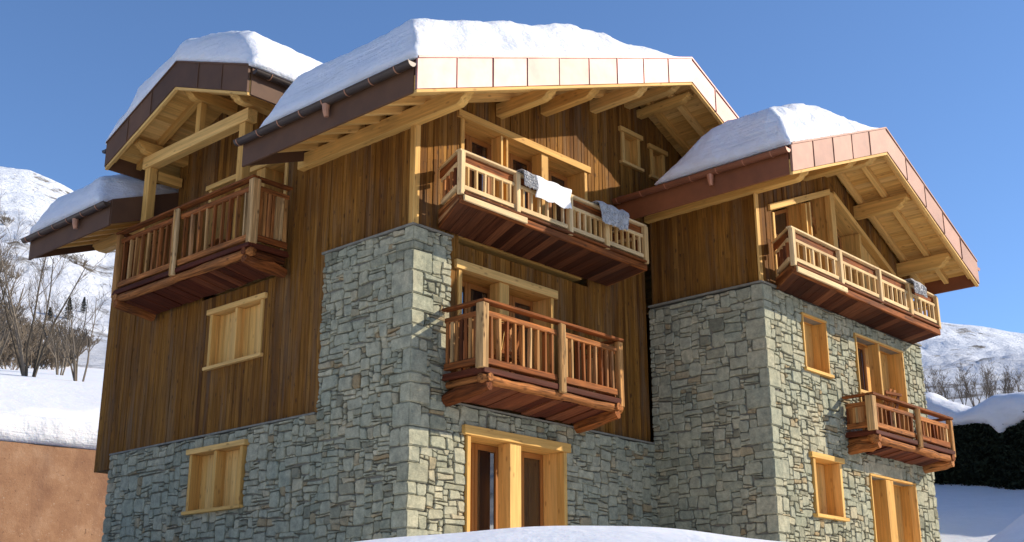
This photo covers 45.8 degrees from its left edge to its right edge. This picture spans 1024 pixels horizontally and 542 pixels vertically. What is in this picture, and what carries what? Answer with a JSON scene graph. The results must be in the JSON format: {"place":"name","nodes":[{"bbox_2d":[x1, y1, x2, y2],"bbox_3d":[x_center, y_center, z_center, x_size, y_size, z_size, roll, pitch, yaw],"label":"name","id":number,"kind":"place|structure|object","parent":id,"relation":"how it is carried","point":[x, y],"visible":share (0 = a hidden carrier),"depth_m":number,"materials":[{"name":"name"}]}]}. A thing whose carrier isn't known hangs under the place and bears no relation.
{"place":"outdoors","nodes":[
{"label":"outdoors","id":0,"kind":"place"},
{"bbox_2d":[208,238,225,246],"bbox_3d":[-5.644,-0.604,24.270,0.722,1.045,0.550,11,-21,-32],"label":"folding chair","id":1,"kind":"object","parent":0,"point":[217,241],"visible":0.06,"depth_m":23.99,"materials":[{"name":"brown wood"}]},
{"bbox_2d":[488,322,525,372],"bbox_3d":[-0.191,1.456,21.384,0.550,1.045,0.722,12,-21,-34],"label":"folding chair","id":2,"kind":"object","parent":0,"point":[502,347],"visible":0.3,"depth_m":21.23,"materials":[{"name":"brown wood"}]},
{"bbox_2d":[0,166,1023,406],"bbox_3d":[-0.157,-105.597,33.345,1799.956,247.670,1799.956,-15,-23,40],"label":"mountain","id":3,"kind":"structure","parent":0,"point":[28,194],"depth_m":296.92,"materials":[{"name":"white snow"}]},
{"bbox_2d":[0,212,14,225],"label":"bush","id":4,"kind":"object","parent":3,"relation":"on","point":[4,219],"visible":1,"depth_m":405.94,"materials":[{"name":"brown plant"}]},
{"bbox_2d":[0,306,28,329],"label":"bush","id":5,"kind":"object","parent":3,"relation":"on","point":[20,318],"visible":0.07,"depth_m":116.17,"materials":[{"name":"brown plant"}]},
{"bbox_2d":[4,300,29,319],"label":"bush","id":6,"kind":"object","parent":3,"relation":"on","point":[20,307],"visible":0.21,"depth_m":139.19,"materials":[{"name":"plant"}]},
{"bbox_2d":[0,322,41,348],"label":"bush","id":7,"kind":"object","parent":3,"relation":"on","point":[23,332],"visible":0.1,"depth_m":94.36,"materials":[{"name":"brown plant"}]},
{"bbox_2d":[24,317,51,338],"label":"bush","id":8,"kind":"object","parent":3,"relation":"on","point":[29,326],"visible":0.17,"depth_m":124.69,"materials":[{"name":"brown plant"}]},
{"bbox_2d":[22,324,55,341],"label":"bush","id":9,"kind":"object","parent":3,"relation":"on","point":[26,327],"visible":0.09,"depth_m":102.86,"materials":[{"name":"brown plant"}]},
{"bbox_2d":[29,313,62,337],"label":"bush","id":10,"kind":"object","parent":3,"relation":"on","point":[42,323],"visible":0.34,"depth_m":132.20,"materials":[{"name":"brown plant"}]},
{"bbox_2d":[47,307,53,321],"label":"fir tree","id":11,"kind":"object","parent":3,"relation":"on","point":[50,313],"visible":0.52,"depth_m":197.68,"materials":[{"name":"green plant"}]},
{"bbox_2d":[34,326,74,345],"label":"bush","id":12,"kind":"object","parent":3,"relation":"on","point":[57,335],"visible":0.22,"depth_m":112.72,"materials":[{"name":"brown plant"}]},
{"bbox_2d":[63,297,73,317],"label":"fir tree","id":13,"kind":"object","parent":3,"relation":"on","point":[70,303],"visible":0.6,"depth_m":208.81,"materials":[{"name":"green plant"}]},
{"bbox_2d":[58,319,81,336],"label":"bush","id":14,"kind":"object","parent":3,"relation":"on","point":[70,328],"visible":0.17,"depth_m":142.59,"materials":[{"name":"brown plant"}]},
{"bbox_2d":[55,336,86,354],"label":"bush","id":15,"kind":"object","parent":3,"relation":"on","point":[77,345],"visible":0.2,"depth_m":101.75,"materials":[{"name":"plant"}]},
{"bbox_2d":[61,327,90,347],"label":"bush","id":16,"kind":"object","parent":3,"relation":"on","point":[83,335],"visible":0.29,"depth_m":111.17,"materials":[{"name":"brown plant"}]},
{"bbox_2d":[67,254,88,266],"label":"bush","id":17,"kind":"object","parent":3,"relation":"on","point":[76,261],"visible":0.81,"depth_m":315.95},
{"bbox_2d":[65,328,93,343],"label":"bush","id":18,"kind":"object","parent":3,"relation":"on","point":[78,334],"visible":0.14,"depth_m":125.35,"materials":[{"name":"brown plant"}]},
{"bbox_2d":[79,297,88,312],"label":"fir tree","id":19,"kind":"object","parent":3,"relation":"on","point":[85,302],"visible":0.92,"depth_m":229.38,"materials":[{"name":"green plant"}]},
{"bbox_2d":[85,334,100,346],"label":"bush","id":20,"kind":"object","parent":3,"relation":"on","point":[98,339],"visible":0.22,"depth_m":133.91,"materials":[{"name":"brown plant"}]},
{"bbox_2d":[922,367,938,392],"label":"bare tree","id":21,"kind":"object","parent":3,"relation":"on","point":[933,375],"visible":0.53,"depth_m":118.57,"materials":[{"name":"brown plant"}]},
{"bbox_2d":[928,372,947,398],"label":"bare tree","id":22,"kind":"object","parent":3,"relation":"on","point":[939,392],"visible":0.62,"depth_m":109.57,"materials":[{"name":"brown plant"}]},
{"bbox_2d":[935,366,962,401],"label":"bare tree","id":23,"kind":"object","parent":3,"relation":"on","point":[948,389],"visible":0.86,"depth_m":112.13,"materials":[{"name":"brown plant"}]},
{"bbox_2d":[953,371,969,404],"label":"bare tree","id":24,"kind":"object","parent":3,"relation":"on","point":[961,393],"visible":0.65,"depth_m":115.57,"materials":[{"name":"brown plant"}]},
{"bbox_2d":[957,361,991,406],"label":"bare tree","id":25,"kind":"object","parent":3,"relation":"on","point":[969,394],"visible":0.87,"depth_m":109.34,"materials":[{"name":"brown plant"}]},
{"bbox_2d":[966,360,999,401],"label":"bare tree","id":26,"kind":"object","parent":3,"relation":"on","point":[987,386],"visible":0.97,"depth_m":107.03,"materials":[{"name":"plant"}]},
{"bbox_2d":[979,364,1012,395],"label":"bare tree","id":27,"kind":"object","parent":3,"relation":"on","point":[995,387],"visible":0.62,"depth_m":112.85,"materials":[{"name":"plant"}]},
{"bbox_2d":[998,366,1018,393],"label":"bare tree","id":28,"kind":"object","parent":3,"relation":"on","point":[1006,385],"visible":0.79,"depth_m":113.12,"materials":[{"name":"brown plant"}]},
{"bbox_2d":[1000,369,1023,392],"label":"bare tree","id":29,"kind":"object","parent":3,"relation":"on","point":[1010,386],"visible":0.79,"depth_m":112.02,"materials":[{"name":"brown plant"}]},
{"bbox_2d":[1009,371,1023,391],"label":"bare tree","id":30,"kind":"object","parent":3,"relation":"on","point":[1020,390],"visible":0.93,"depth_m":110.36,"materials":[{"name":"plant"}]},
{"bbox_2d":[0,362,1023,541],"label":"snow ground","id":31,"kind":"structure","parent":0,"point":[972,513],"depth_m":31.10,"materials":[{"name":"white snow"}]},
{"bbox_2d":[0,326,12,359],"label":"bush","id":32,"kind":"object","parent":31,"relation":"on","point":[7,340],"visible":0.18,"depth_m":77.48,"materials":[{"name":"brown plant"}]},
{"bbox_2d":[0,236,19,287],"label":"bare tree","id":33,"kind":"object","parent":31,"relation":"on","point":[10,256],"visible":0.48,"depth_m":48.44,"materials":[{"name":"brown plant"}]},
{"bbox_2d":[0,346,26,364],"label":"bush","id":34,"kind":"object","parent":31,"relation":"on","point":[9,355],"visible":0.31,"depth_m":80.12,"materials":[{"name":"brown plant"}]},
{"bbox_2d":[0,183,27,331],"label":"bare tree","id":35,"kind":"object","parent":31,"relation":"on","point":[4,313],"visible":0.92,"depth_m":44.50,"materials":[{"name":"brown plant"}]},
{"bbox_2d":[0,333,34,369],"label":"bush","id":36,"kind":"object","parent":31,"relation":"on","point":[4,358],"visible":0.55,"depth_m":74.88,"materials":[{"name":"brown plant"}]},
{"bbox_2d":[0,331,36,365],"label":"bush","id":37,"kind":"object","parent":31,"relation":"on","point":[11,344],"visible":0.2,"depth_m":82.34,"materials":[{"name":"plant"}]},
{"bbox_2d":[0,246,39,357],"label":"bare tree","id":38,"kind":"object","parent":31,"relation":"on","point":[3,335],"visible":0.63,"depth_m":62.95,"materials":[{"name":"brown plant"}]},
{"bbox_2d":[14,330,63,368],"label":"bush","id":39,"kind":"object","parent":31,"relation":"on","point":[31,360],"visible":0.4,"depth_m":80.49,"materials":[{"name":"brown plant"}]},
{"bbox_2d":[30,341,50,365],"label":"bush","id":40,"kind":"object","parent":31,"relation":"on","point":[46,349],"visible":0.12,"depth_m":84.66,"materials":[{"name":"brown plant"}]},
{"bbox_2d":[32,351,68,369],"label":"bush","id":41,"kind":"object","parent":31,"relation":"on","point":[52,364],"visible":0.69,"depth_m":80.75,"materials":[{"name":"brown plant"}]},
{"bbox_2d":[0,441,108,541],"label":"retaining wall","id":42,"kind":"structure","parent":31,"relation":"on","point":[52,494],"depth_m":36.72,"materials":[{"name":"brown paint"}]},
{"bbox_2d":[0,412,98,449],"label":"snow cap","id":43,"kind":"object","parent":42,"relation":"on","point":[47,431],"visible":0.27,"depth_m":37.10,"materials":[{"name":"white snow"}]},
{"bbox_2d":[0,210,108,376],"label":"bare tree","id":44,"kind":"object","parent":31,"relation":"on","point":[23,365],"visible":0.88,"depth_m":44.72,"materials":[{"name":"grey plant"}]},
{"bbox_2d":[43,341,77,367],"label":"bush","id":45,"kind":"object","parent":31,"relation":"on","point":[67,348],"visible":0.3,"depth_m":88.85,"materials":[{"name":"brown plant"}]},
{"bbox_2d":[38,289,88,374],"bbox_3d":[-23.904,3.197,63.207,2.697,4.830,2.889,-12,-21,33],"label":"bare tree","id":46,"kind":"object","parent":31,"relation":"on","point":[57,358],"visible":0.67,"depth_m":63.03,"materials":[{"name":"brown plant"}]},
{"bbox_2d":[56,342,80,366],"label":"bush","id":47,"kind":"object","parent":31,"relation":"on","point":[62,354],"visible":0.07,"depth_m":90.17,"materials":[{"name":"brown plant"}]},
{"bbox_2d":[46,280,111,381],"bbox_3d":[-16.079,2.337,44.987,2.456,4.105,2.293,-15,-23,40],"label":"bare tree","id":48,"kind":"object","parent":31,"relation":"on","point":[74,368],"visible":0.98,"depth_m":44.56,"materials":[{"name":"brown plant"}]},
{"bbox_2d":[21,55,979,541],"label":"chalet","id":49,"kind":"object","parent":31,"relation":"on","point":[305,353],"visible":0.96,"depth_m":23.97,"materials":[{"name":"wood"}]},
{"bbox_2d":[29,174,178,234],"bbox_3d":[-8.118,-1.908,29.390,3.129,2.902,5.601,-15,-23,40],"label":"snow cap","id":50,"kind":"object","parent":49,"relation":"on","point":[104,188],"visible":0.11,"depth_m":26.91,"materials":[{"name":"white snow"}]},
{"bbox_2d":[105,31,322,144],"bbox_3d":[-5.008,-3.587,27.313,5.360,1.885,5.860,-15,-23,40],"label":"snow cap","id":51,"kind":"object","parent":49,"relation":"on","point":[255,50],"visible":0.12,"depth_m":24.42,"materials":[{"name":"white snow"}]},
{"bbox_2d":[181,439,249,515],"bbox_3d":[-5.689,4.021,23.485,1.960,1.290,0.325,-15,-23,40],"label":"window","id":52,"kind":"structure","parent":49,"relation":"in","point":[216,474],"depth_m":23.54,"materials":[{"name":"brown wood"}]},
{"bbox_2d":[202,292,267,370],"bbox_3d":[-5.491,1.249,24.288,1.990,1.280,0.275,-15,-23,40],"label":"window","id":53,"kind":"structure","parent":49,"relation":"in","point":[235,328],"depth_m":24.35,"materials":[{"name":"brown wood"}]},
{"bbox_2d":[206,162,288,295],"bbox_3d":[-5.337,-0.907,25.049,2.920,2.410,0.570,-15,-23,40],"label":"glazed door","id":54,"kind":"structure","parent":49,"relation":"in","point":[278,172],"depth_m":25.06,"materials":[{"name":"brown wood"}]},
{"bbox_2d":[260,18,675,127],"bbox_3d":[-1.618,-3.270,25.408,7.596,3.083,8.173,-15,-23,40],"label":"snow cap","id":55,"kind":"object","parent":49,"relation":"on","point":[412,39],"visible":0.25,"depth_m":21.54,"materials":[{"name":"white snow"}]},
{"bbox_2d":[454,258,557,417],"bbox_3d":[-0.250,1.317,22.583,0.570,2.470,2.810,-15,-23,40],"label":"glazed door","id":56,"kind":"structure","parent":49,"relation":"in","point":[474,282],"depth_m":22.80,"materials":[{"name":"brown wood"}]},
{"bbox_2d":[461,424,570,531],"bbox_3d":[-0.069,4.222,21.738,0.620,2.520,2.850,-15,-23,40],"label":"glazed door","id":57,"kind":"structure","parent":49,"relation":"in","point":[511,481],"depth_m":21.86,"materials":[{"name":"brown wood"}]},
{"bbox_2d":[457,109,590,281],"bbox_3d":[0.130,-1.375,23.875,0.570,2.480,3.910,-15,-23,40],"label":"glazed door","id":58,"kind":"structure","parent":49,"relation":"in","point":[481,137],"depth_m":23.99,"materials":[{"name":"brown wood"}]},
{"bbox_2d":[516,169,538,189],"bbox_3d":[0.263,-1.641,22.234,0.299,0.371,0.402,-15,-23,40],"label":"sheepskin","id":59,"kind":"object","parent":49,"relation":"hanging from","point":[530,181],"visible":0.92,"depth_m":22.16,"materials":[{"name":"grey fur"}]},
{"bbox_2d":[535,175,571,208],"bbox_3d":[0.691,-1.448,22.679,0.279,0.488,1.036,-15,-23,40],"label":"sheepskin","id":60,"kind":"object","parent":49,"relation":"hanging from","point":[553,192],"visible":0.89,"depth_m":22.59,"materials":[{"name":"white fur"}]},
{"bbox_2d":[592,201,629,230],"bbox_3d":[1.915,-1.074,23.896,0.367,0.528,0.873,-15,-23,40],"label":"sheepskin","id":61,"kind":"object","parent":49,"relation":"hanging from","point":[613,216],"visible":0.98,"depth_m":23.81,"materials":[{"name":"grey fur"}]},
{"bbox_2d":[618,125,643,172],"bbox_3d":[2.572,-2.670,26.842,0.285,0.870,0.830,-15,-23,40],"label":"window","id":62,"kind":"structure","parent":49,"relation":"in","point":[630,150],"depth_m":26.93,"materials":[{"name":"brown wood"}]},
{"bbox_2d":[647,143,667,180],"bbox_3d":[3.250,-2.395,27.532,0.285,0.820,0.720,-15,-23,40],"label":"window","id":63,"kind":"structure","parent":49,"relation":"in","point":[657,164],"depth_m":27.61,"materials":[{"name":"brown wood"}]},
{"bbox_2d":[655,103,875,185],"bbox_3d":[5.270,-2.370,26.290,4.135,1.758,4.436,-15,-23,40],"label":"snow cap","id":64,"kind":"object","parent":49,"relation":"on","point":[753,134],"visible":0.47,"depth_m":24.32,"materials":[{"name":"white snow"}]},
{"bbox_2d":[799,312,834,378],"bbox_3d":[6.231,1.580,25.357,0.420,1.240,1.160,-15,-23,40],"label":"window","id":65,"kind":"structure","parent":49,"relation":"in","point":[815,339],"depth_m":25.65,"materials":[{"name":"brown wood"}]},
{"bbox_2d":[808,451,849,521],"bbox_3d":[6.271,4.382,24.501,0.435,1.280,1.350,-15,-23,40],"label":"window","id":66,"kind":"structure","parent":49,"relation":"in","point":[827,480],"depth_m":24.78,"materials":[{"name":"brown wood"}]},
{"bbox_2d":[852,333,910,438],"bbox_3d":[8.210,2.814,27.298,0.418,2.430,2.370,-15,-23,40],"label":"glazed door","id":67,"kind":"structure","parent":49,"relation":"in","point":[877,371],"depth_m":27.57,"materials":[{"name":"brown wood"}]},
{"bbox_2d":[882,389,901,433],"bbox_3d":[7.986,3.120,26.161,0.550,1.045,0.722,12,-21,-34],"label":"folding chair","id":68,"kind":"object","parent":49,"relation":"on","point":[893,394],"visible":0.38,"depth_m":26.03,"materials":[{"name":"brown wood"}]},
{"bbox_2d":[867,473,921,541],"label":"glazed door","id":69,"kind":"structure","parent":49,"relation":"in","point":[895,512],"depth_m":26.48,"materials":[{"name":"brown wood"}]},
{"bbox_2d":[904,278,927,297],"bbox_3d":[9.257,0.424,27.792,0.338,0.389,0.736,-15,-23,40],"label":"sheepskin","id":70,"kind":"object","parent":49,"relation":"hanging from","point":[920,288],"visible":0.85,"depth_m":27.65,"materials":[{"name":"grey fur"}]},
{"bbox_2d":[933,411,1023,489],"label":"hedge","id":71,"kind":"object","parent":31,"relation":"on","point":[988,455],"visible":0.48,"depth_m":35.23,"materials":[{"name":"plant"}]},
{"bbox_2d":[925,392,1023,432],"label":"snow cap","id":72,"kind":"object","parent":71,"relation":"on","point":[996,411],"visible":0.48,"depth_m":35.24,"materials":[{"name":"white snow"}]},
{"bbox_2d":[0,0,1023,332],"label":"sky","id":73,"kind":"structure","parent":0,"point":[945,78],"materials":[{"name":"blue"}]}
]}

